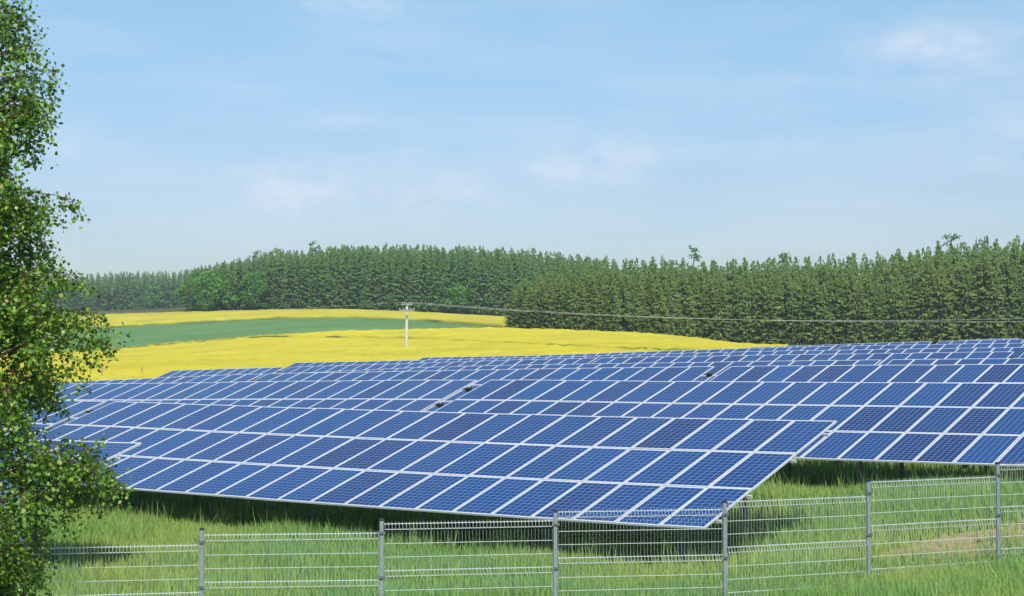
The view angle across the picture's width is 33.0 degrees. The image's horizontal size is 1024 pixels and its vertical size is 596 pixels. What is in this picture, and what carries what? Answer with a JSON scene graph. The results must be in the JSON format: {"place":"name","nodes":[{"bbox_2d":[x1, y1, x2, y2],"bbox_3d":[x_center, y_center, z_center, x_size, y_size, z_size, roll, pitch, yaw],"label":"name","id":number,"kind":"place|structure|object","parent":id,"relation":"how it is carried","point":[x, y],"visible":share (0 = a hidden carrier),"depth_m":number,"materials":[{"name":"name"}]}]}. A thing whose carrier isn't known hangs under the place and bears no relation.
{"place":"outdoors","nodes":[
{"label":"outdoors","id":0,"kind":"place"},
{"bbox_2d":[0,318,487,351],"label":"wheat field","id":1,"kind":"structure","parent":0,"point":[153,334],"depth_m":509.80,"materials":[{"name":"plant"}]},
{"bbox_2d":[3,309,507,334],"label":"rapeseed field","id":2,"kind":"structure","parent":0,"point":[144,319],"depth_m":604.29,"materials":[{"name":"plant"}]},
{"bbox_2d":[0,337,676,387],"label":"rapeseed field","id":3,"kind":"structure","parent":0,"point":[154,361],"depth_m":238.32,"materials":[{"name":"plant"}]},
{"bbox_2d":[2,327,787,352],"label":"rapeseed field","id":4,"kind":"structure","parent":0,"point":[616,339],"depth_m":337.49,"materials":[{"name":"plant"}]},
{"bbox_2d":[2,304,1021,563],"bbox_3d":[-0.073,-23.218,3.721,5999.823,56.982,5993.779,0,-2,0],"label":"ground","id":5,"kind":"structure","parent":0,"point":[262,506],"depth_m":41.44,"materials":[{"name":"plant"}]},
{"bbox_2d":[0,400,105,437],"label":"solar table","id":6,"kind":"object","parent":5,"relation":"on","point":[77,407],"visible":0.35,"depth_m":50.68,"materials":[{"name":"blue"}]},
{"bbox_2d":[0,0,134,595],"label":"birch tree","id":7,"kind":"object","parent":5,"relation":"on","point":[18,315],"visible":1,"depth_m":17.24,"materials":[{"name":"green plant"}]},
{"bbox_2d":[0,439,141,558],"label":"solar table","id":8,"kind":"object","parent":5,"relation":"on","point":[113,450],"visible":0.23,"depth_m":33.39,"materials":[{"name":"blue"}]},
{"bbox_2d":[140,284,166,308],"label":"broadleaf tree","id":9,"kind":"object","parent":5,"relation":"on","point":[154,291],"visible":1,"depth_m":1075.69,"materials":[{"name":"green plant"}]},
{"bbox_2d":[55,374,262,383],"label":"solar table","id":10,"kind":"object","parent":5,"relation":"on","point":[226,378],"visible":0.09,"depth_m":80.93,"materials":[{"name":"blue"}]},
{"bbox_2d":[188,269,227,310],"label":"broadleaf tree","id":11,"kind":"object","parent":5,"relation":"on","point":[212,280],"visible":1,"depth_m":678.07,"materials":[{"name":"green plant"}]},
{"bbox_2d":[157,367,284,377],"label":"solar table","id":12,"kind":"object","parent":5,"relation":"on","point":[178,373],"visible":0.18,"depth_m":111.65,"materials":[{"name":"blue"}]},
{"bbox_2d":[28,380,476,437],"bbox_3d":[-12.070,4.595,61.639,23.470,3.543,5.654,-1,-2,37],"label":"solar table","id":13,"kind":"object","parent":5,"relation":"on","point":[411,395],"visible":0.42,"depth_m":60.39,"materials":[{"name":"blue"}]},
{"bbox_2d":[234,271,270,309],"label":"broadleaf tree","id":14,"kind":"object","parent":5,"relation":"on","point":[254,281],"visible":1,"depth_m":676.20,"materials":[{"name":"green plant"}]},
{"bbox_2d":[259,258,276,308],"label":"spruce tree","id":15,"kind":"object","parent":5,"relation":"on","point":[268,271],"visible":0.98,"depth_m":678.20,"materials":[{"name":"green plant"}]},
{"bbox_2d":[280,254,298,308],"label":"spruce tree","id":16,"kind":"object","parent":5,"relation":"on","point":[290,283],"visible":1,"depth_m":674.33,"materials":[{"name":"green plant"}]},
{"bbox_2d":[294,258,313,308],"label":"spruce tree","id":17,"kind":"object","parent":5,"relation":"on","point":[305,286],"visible":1,"depth_m":674.59,"materials":[{"name":"green plant"}]},
{"bbox_2d":[309,256,325,308],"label":"spruce tree","id":18,"kind":"object","parent":5,"relation":"on","point":[318,278],"visible":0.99,"depth_m":678.63,"materials":[{"name":"green plant"}]},
{"bbox_2d":[323,248,339,308],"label":"spruce tree","id":19,"kind":"object","parent":5,"relation":"on","point":[331,270],"visible":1,"depth_m":683.05,"materials":[{"name":"green plant"}]},
{"bbox_2d":[332,252,348,308],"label":"spruce tree","id":20,"kind":"object","parent":5,"relation":"on","point":[342,292],"visible":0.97,"depth_m":685.71,"materials":[{"name":"green plant"}]},
{"bbox_2d":[339,249,353,308],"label":"spruce tree","id":21,"kind":"object","parent":5,"relation":"on","point":[346,266],"visible":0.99,"depth_m":687.94,"materials":[{"name":"green plant"}]},
{"bbox_2d":[255,367,443,378],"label":"solar table","id":22,"kind":"object","parent":5,"relation":"on","point":[413,369],"visible":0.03,"depth_m":88.49,"materials":[{"name":"blue"}]},
{"bbox_2d":[275,360,424,372],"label":"solar table","id":23,"kind":"object","parent":5,"relation":"on","point":[349,363],"visible":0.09,"depth_m":120.46,"materials":[{"name":"blue"}]},
{"bbox_2d":[349,250,366,308],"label":"spruce tree","id":24,"kind":"object","parent":5,"relation":"on","point":[355,278],"visible":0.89,"depth_m":687.32,"materials":[{"name":"green plant"}]},
{"bbox_2d":[357,248,372,309],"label":"spruce tree","id":25,"kind":"object","parent":5,"relation":"on","point":[366,265],"visible":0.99,"depth_m":683.13,"materials":[{"name":"green plant"}]},
{"bbox_2d":[363,254,384,309],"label":"spruce tree","id":26,"kind":"object","parent":5,"relation":"on","point":[372,274],"visible":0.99,"depth_m":680.18,"materials":[{"name":"green plant"}]},
{"bbox_2d":[371,251,391,310],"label":"spruce tree","id":27,"kind":"object","parent":5,"relation":"on","point":[381,266],"visible":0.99,"depth_m":678.91,"materials":[{"name":"green plant"}]},
{"bbox_2d":[380,249,397,310],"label":"spruce tree","id":28,"kind":"object","parent":5,"relation":"on","point":[390,272],"visible":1,"depth_m":678.82,"materials":[{"name":"green plant"}]},
{"bbox_2d":[392,253,413,310],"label":"spruce tree","id":29,"kind":"object","parent":5,"relation":"on","point":[403,289],"visible":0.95,"depth_m":675.88,"materials":[{"name":"green plant"}]},
{"bbox_2d":[412,251,433,311],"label":"spruce tree","id":30,"kind":"object","parent":5,"relation":"on","point":[422,293],"visible":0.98,"depth_m":671.22,"materials":[{"name":"green plant"}]},
{"bbox_2d":[423,257,440,311],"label":"spruce tree","id":31,"kind":"object","parent":5,"relation":"on","point":[433,285],"visible":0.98,"depth_m":670.51,"materials":[{"name":"green plant"}]},
{"bbox_2d":[29,401,836,560],"bbox_3d":[-4.006,4.356,41.571,23.350,3.214,5.652,-1,-2,37],"label":"solar table","id":32,"kind":"object","parent":5,"relation":"on","point":[526,466],"visible":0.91,"depth_m":39.34,"materials":[{"name":"blue"}]},
{"bbox_2d":[279,358,596,372],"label":"solar table","id":33,"kind":"object","parent":5,"relation":"on","point":[308,369],"visible":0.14,"depth_m":101.18,"materials":[{"name":"blue"}]},
{"bbox_2d":[440,251,462,313],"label":"spruce tree","id":34,"kind":"object","parent":5,"relation":"on","point":[451,267],"visible":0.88,"depth_m":667.49,"materials":[{"name":"green plant"}]},
{"bbox_2d":[443,284,471,313],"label":"broadleaf tree","id":35,"kind":"object","parent":5,"relation":"on","point":[458,290],"visible":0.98,"depth_m":662.69,"materials":[{"name":"green plant"}]},
{"bbox_2d":[449,256,468,313],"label":"spruce tree","id":36,"kind":"object","parent":5,"relation":"on","point":[459,277],"visible":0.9,"depth_m":666.27,"materials":[{"name":"green plant"}]},
{"bbox_2d":[467,259,479,314],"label":"spruce tree","id":37,"kind":"object","parent":5,"relation":"on","point":[472,273],"visible":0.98,"depth_m":664.71,"materials":[{"name":"green plant"}]},
{"bbox_2d":[419,355,539,362],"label":"solar table","id":38,"kind":"object","parent":5,"relation":"on","point":[444,358],"visible":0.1,"depth_m":128.38,"materials":[{"name":"blue"}]},
{"bbox_2d":[469,259,490,314],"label":"spruce tree","id":39,"kind":"object","parent":5,"relation":"on","point":[480,283],"visible":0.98,"depth_m":663.51,"materials":[{"name":"green plant"}]},
{"bbox_2d":[254,366,713,411],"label":"solar table","id":40,"kind":"object","parent":5,"relation":"on","point":[691,373],"visible":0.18,"depth_m":68.91,"materials":[{"name":"blue"}]},
{"bbox_2d":[486,258,501,315],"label":"spruce tree","id":41,"kind":"object","parent":5,"relation":"on","point":[492,278],"visible":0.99,"depth_m":661.68,"materials":[{"name":"green plant"}]},
{"bbox_2d":[491,258,510,315],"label":"spruce tree","id":42,"kind":"object","parent":5,"relation":"on","point":[500,284],"visible":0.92,"depth_m":660.98,"materials":[{"name":"green plant"}]},
{"bbox_2d":[0,459,1023,595],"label":"meadow grass","id":43,"kind":"structure","parent":5,"relation":"on","point":[297,552],"depth_m":34.64,"materials":[{"name":"plant"}]},
{"bbox_2d":[7,233,1023,333],"bbox_3d":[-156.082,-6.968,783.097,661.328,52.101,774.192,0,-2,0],"label":"spruce forest","id":44,"kind":"object","parent":5,"relation":"on","point":[552,268],"visible":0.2,"depth_m":458.20,"materials":[{"name":"plant"}]},
{"bbox_2d":[510,283,526,327],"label":"spruce tree","id":45,"kind":"object","parent":5,"relation":"on","point":[518,303],"visible":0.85,"depth_m":402.24,"materials":[{"name":"green plant"}]},
{"bbox_2d":[19,462,1023,595],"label":"wire fence","id":46,"kind":"object","parent":5,"relation":"on","point":[555,524],"visible":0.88,"depth_m":24.99,"materials":[{"name":"metal"}]},
{"bbox_2d":[520,287,540,328],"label":"spruce tree","id":47,"kind":"object","parent":5,"relation":"on","point":[528,316],"visible":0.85,"depth_m":399.91,"materials":[{"name":"green plant"}]},
{"bbox_2d":[530,281,550,328],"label":"spruce tree","id":48,"kind":"object","parent":5,"relation":"on","point":[541,298],"visible":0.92,"depth_m":399.79,"materials":[{"name":"green plant"}]},
{"bbox_2d":[546,274,566,328],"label":"spruce tree","id":49,"kind":"object","parent":5,"relation":"on","point":[554,321],"visible":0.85,"depth_m":397.83,"materials":[{"name":"green plant"}]},
{"bbox_2d":[554,278,576,329],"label":"spruce tree","id":50,"kind":"object","parent":5,"relation":"on","point":[566,293],"visible":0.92,"depth_m":396.18,"materials":[{"name":"green plant"}]},
{"bbox_2d":[422,352,727,362],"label":"solar table","id":51,"kind":"object","parent":5,"relation":"on","point":[630,355],"visible":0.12,"depth_m":108.28,"materials":[{"name":"blue"}]},
{"bbox_2d":[569,280,589,329],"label":"spruce tree","id":52,"kind":"object","parent":5,"relation":"on","point":[579,306],"visible":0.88,"depth_m":394.96,"materials":[{"name":"green plant"}]},
{"bbox_2d":[584,273,602,330],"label":"spruce tree","id":53,"kind":"object","parent":5,"relation":"on","point":[593,296],"visible":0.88,"depth_m":396.18,"materials":[{"name":"green plant"}]},
{"bbox_2d":[599,270,621,330],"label":"spruce tree","id":54,"kind":"object","parent":5,"relation":"on","point":[610,293],"visible":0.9,"depth_m":396.85,"materials":[{"name":"green plant"}]},
{"bbox_2d":[615,279,634,331],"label":"spruce tree","id":55,"kind":"object","parent":5,"relation":"on","point":[623,328],"visible":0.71,"depth_m":402.24,"materials":[{"name":"green plant"}]},
{"bbox_2d":[622,281,643,332],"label":"spruce tree","id":56,"kind":"object","parent":5,"relation":"on","point":[635,310],"visible":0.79,"depth_m":403.72,"materials":[{"name":"green plant"}]},
{"bbox_2d":[641,269,660,333],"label":"spruce tree","id":57,"kind":"object","parent":5,"relation":"on","point":[649,299],"visible":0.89,"depth_m":407.67,"materials":[{"name":"green plant"}]},
{"bbox_2d":[650,279,670,334],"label":"spruce tree","id":58,"kind":"object","parent":5,"relation":"on","point":[663,311],"visible":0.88,"depth_m":409.03,"materials":[{"name":"green plant"}]},
{"bbox_2d":[445,360,880,380],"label":"solar table","id":59,"kind":"object","parent":5,"relation":"on","point":[718,368],"visible":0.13,"depth_m":77.72,"materials":[{"name":"blue"}]},
{"bbox_2d":[661,282,678,334],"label":"spruce tree","id":60,"kind":"object","parent":5,"relation":"on","point":[669,305],"visible":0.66,"depth_m":413.32,"materials":[{"name":"green plant"}]},
{"bbox_2d":[538,346,833,356],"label":"solar table","id":61,"kind":"object","parent":5,"relation":"on","point":[729,351],"visible":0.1,"depth_m":116.19,"materials":[{"name":"blue"}]},
{"bbox_2d":[676,269,697,335],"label":"spruce tree","id":62,"kind":"object","parent":5,"relation":"on","point":[687,302],"visible":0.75,"depth_m":420.80,"materials":[{"name":"green plant"}]},
{"bbox_2d":[687,271,703,337],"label":"spruce tree","id":63,"kind":"object","parent":5,"relation":"on","point":[691,281],"visible":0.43,"depth_m":426.71,"materials":[{"name":"green plant"}]},
{"bbox_2d":[694,270,707,337],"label":"spruce tree","id":64,"kind":"object","parent":5,"relation":"on","point":[701,282],"visible":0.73,"depth_m":428.52,"materials":[{"name":"green plant"}]},
{"bbox_2d":[697,279,722,339],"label":"spruce tree","id":65,"kind":"object","parent":5,"relation":"on","point":[708,308],"visible":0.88,"depth_m":425.00,"materials":[{"name":"green plant"}]},
{"bbox_2d":[712,273,732,340],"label":"spruce tree","id":66,"kind":"object","parent":5,"relation":"on","point":[722,312],"visible":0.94,"depth_m":424.97,"materials":[{"name":"green plant"}]},
{"bbox_2d":[434,380,1023,484],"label":"solar table","id":67,"kind":"object","parent":5,"relation":"on","point":[965,425],"visible":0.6,"depth_m":47.05,"materials":[{"name":"glass"},{"name":"silicon"},{"name":"aluminium"}]},
{"bbox_2d":[727,276,754,342],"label":"spruce tree","id":68,"kind":"object","parent":5,"relation":"on","point":[740,336],"visible":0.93,"depth_m":424.88,"materials":[{"name":"green plant"}]},
{"bbox_2d":[742,278,761,343],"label":"spruce tree","id":69,"kind":"object","parent":5,"relation":"on","point":[751,289],"visible":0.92,"depth_m":425.52,"materials":[{"name":"green plant"}]},
{"bbox_2d":[749,274,774,343],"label":"spruce tree","id":70,"kind":"object","parent":5,"relation":"on","point":[760,292],"visible":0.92,"depth_m":424.68,"materials":[{"name":"green plant"}]},
{"bbox_2d":[757,280,780,343],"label":"spruce tree","id":71,"kind":"object","parent":5,"relation":"on","point":[770,286],"visible":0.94,"depth_m":424.01,"materials":[{"name":"green plant"}]},
{"bbox_2d":[769,271,799,345],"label":"spruce tree","id":72,"kind":"object","parent":5,"relation":"on","point":[784,291],"visible":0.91,"depth_m":422.39,"materials":[{"name":"green plant"}]},
{"bbox_2d":[784,282,803,345],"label":"spruce tree","id":73,"kind":"object","parent":5,"relation":"on","point":[792,335],"visible":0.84,"depth_m":422.01,"materials":[{"name":"green plant"}]},
{"bbox_2d":[790,273,815,345],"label":"spruce tree","id":74,"kind":"object","parent":5,"relation":"on","point":[805,280],"visible":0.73,"depth_m":421.63,"materials":[{"name":"green plant"}]},
{"bbox_2d":[593,352,1014,364],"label":"solar table","id":75,"kind":"object","parent":5,"relation":"on","point":[885,358],"visible":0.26,"depth_m":86.61,"materials":[{"name":"blue"}]},
{"bbox_2d":[797,278,831,345],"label":"spruce tree","id":76,"kind":"object","parent":5,"relation":"on","point":[813,298],"visible":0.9,"depth_m":418.85,"materials":[{"name":"green plant"}]},
{"bbox_2d":[811,283,835,344],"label":"spruce tree","id":77,"kind":"object","parent":5,"relation":"on","point":[823,291],"visible":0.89,"depth_m":418.97,"materials":[{"name":"green plant"}]},
{"bbox_2d":[824,265,846,343],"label":"spruce tree","id":78,"kind":"object","parent":5,"relation":"on","point":[831,286],"visible":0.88,"depth_m":419.71,"materials":[{"name":"green plant"}]},
{"bbox_2d":[828,273,850,343],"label":"spruce tree","id":79,"kind":"object","parent":5,"relation":"on","point":[841,278],"visible":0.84,"depth_m":419.99,"materials":[{"name":"green plant"}]},
{"bbox_2d":[748,341,931,349],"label":"solar table","id":80,"kind":"object","parent":5,"relation":"on","point":[836,346],"visible":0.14,"depth_m":122.13,"materials":[{"name":"blue"}]},
{"bbox_2d":[836,270,855,343],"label":"spruce tree","id":81,"kind":"object","parent":5,"relation":"on","point":[849,283],"visible":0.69,"depth_m":420.48,"materials":[{"name":"green plant"}]},
{"bbox_2d":[843,281,873,343],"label":"spruce tree","id":82,"kind":"object","parent":5,"relation":"on","point":[860,330],"visible":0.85,"depth_m":416.01,"materials":[{"name":"green plant"}]},
{"bbox_2d":[710,364,1023,382],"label":"solar table","id":83,"kind":"object","parent":5,"relation":"on","point":[988,373],"visible":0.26,"depth_m":59.71,"materials":[{"name":"glass"},{"name":"silicon"},{"name":"aluminium"}]},
{"bbox_2d":[727,347,1023,357],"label":"solar table","id":84,"kind":"object","parent":5,"relation":"on","point":[1018,352],"visible":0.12,"depth_m":96.52,"materials":[{"name":"glass"},{"name":"silicon"},{"name":"aluminium"}]},
{"bbox_2d":[865,280,886,342],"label":"spruce tree","id":85,"kind":"object","parent":5,"relation":"on","point":[874,311],"visible":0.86,"depth_m":415.52,"materials":[{"name":"green plant"}]},
{"bbox_2d":[874,282,897,342],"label":"spruce tree","id":86,"kind":"object","parent":5,"relation":"on","point":[885,287],"visible":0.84,"depth_m":415.09,"materials":[{"name":"green plant"}]},
{"bbox_2d":[880,276,908,342],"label":"spruce tree","id":87,"kind":"object","parent":5,"relation":"on","point":[896,302],"visible":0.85,"depth_m":413.73,"materials":[{"name":"green plant"}]},
{"bbox_2d":[891,276,914,341],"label":"spruce tree","id":88,"kind":"object","parent":5,"relation":"on","point":[904,298],"visible":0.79,"depth_m":414.85,"materials":[{"name":"green plant"}]},
{"bbox_2d":[904,261,921,339],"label":"spruce tree","id":89,"kind":"object","parent":5,"relation":"on","point":[912,277],"visible":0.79,"depth_m":416.75,"materials":[{"name":"green plant"}]},
{"bbox_2d":[906,266,934,343],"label":"spruce tree","id":90,"kind":"object","parent":5,"relation":"on","point":[917,303],"visible":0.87,"depth_m":413.41,"materials":[{"name":"green plant"}]},
{"bbox_2d":[916,260,941,343],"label":"spruce tree","id":91,"kind":"object","parent":5,"relation":"on","point":[930,281],"visible":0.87,"depth_m":412.55,"materials":[{"name":"green plant"}]},
{"bbox_2d":[836,343,1023,349],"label":"solar table","id":92,"kind":"object","parent":5,"relation":"on","point":[994,345],"visible":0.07,"depth_m":106.69,"materials":[{"name":"blue"}]},
{"bbox_2d":[924,266,960,343],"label":"spruce tree","id":93,"kind":"object","parent":5,"relation":"on","point":[944,307],"visible":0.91,"depth_m":410.65,"materials":[{"name":"green plant"}]},
{"bbox_2d":[940,263,962,340],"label":"spruce tree","id":94,"kind":"object","parent":5,"relation":"on","point":[948,271],"visible":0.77,"depth_m":412.29,"materials":[{"name":"green plant"}]},
{"bbox_2d":[886,358,1023,364],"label":"solar table","id":95,"kind":"object","parent":5,"relation":"on","point":[954,361],"visible":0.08,"depth_m":70.48,"materials":[{"name":"blue"}]},
{"bbox_2d":[948,261,975,340],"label":"spruce tree","id":96,"kind":"object","parent":5,"relation":"on","point":[959,269],"visible":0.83,"depth_m":411.80,"materials":[{"name":"green plant"}]},
{"bbox_2d":[955,261,979,339],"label":"spruce tree","id":97,"kind":"object","parent":5,"relation":"on","point":[966,269],"visible":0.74,"depth_m":412.60,"materials":[{"name":"green plant"}]},
{"bbox_2d":[936,339,1023,343],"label":"solar table","id":98,"kind":"object","parent":5,"relation":"on","point":[983,341],"visible":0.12,"depth_m":116.73,"materials":[{"name":"blue"}]},
{"bbox_2d":[962,251,1002,339],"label":"spruce tree","id":99,"kind":"object","parent":5,"relation":"on","point":[983,274],"visible":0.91,"depth_m":409.15,"materials":[{"name":"green plant"}]},
{"bbox_2d":[976,266,1009,338],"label":"spruce tree","id":100,"kind":"object","parent":5,"relation":"on","point":[998,309],"visible":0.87,"depth_m":407.52,"materials":[{"name":"green plant"}]},
{"bbox_2d":[995,255,1019,338],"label":"spruce tree","id":101,"kind":"object","parent":5,"relation":"on","point":[1001,273],"visible":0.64,"depth_m":409.86,"materials":[{"name":"green plant"}]},
{"bbox_2d":[1003,265,1023,338],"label":"spruce tree","id":102,"kind":"object","parent":5,"relation":"on","point":[1017,293],"visible":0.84,"depth_m":409.24,"materials":[{"name":"green plant"}]},
{"bbox_2d":[1011,264,1023,337],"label":"spruce tree","id":103,"kind":"object","parent":5,"relation":"on","point":[1020,274],"visible":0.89,"depth_m":409.80,"materials":[{"name":"green plant"}]},
{"bbox_2d":[0,0,1023,305],"label":"sky","id":104,"kind":"structure","parent":0,"point":[193,133],"materials":[{"name":"blue"}]},
{"bbox_2d":[733,551,1023,595],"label":"roadside grass","id":105,"kind":"structure","parent":0,"point":[999,569],"depth_m":24.89,"materials":[{"name":"plant"}]},
{"bbox_2d":[874,524,1023,561],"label":"soil","id":106,"kind":"structure","parent":0,"point":[926,543],"depth_m":31.55,"materials":[{"name":"soil"}]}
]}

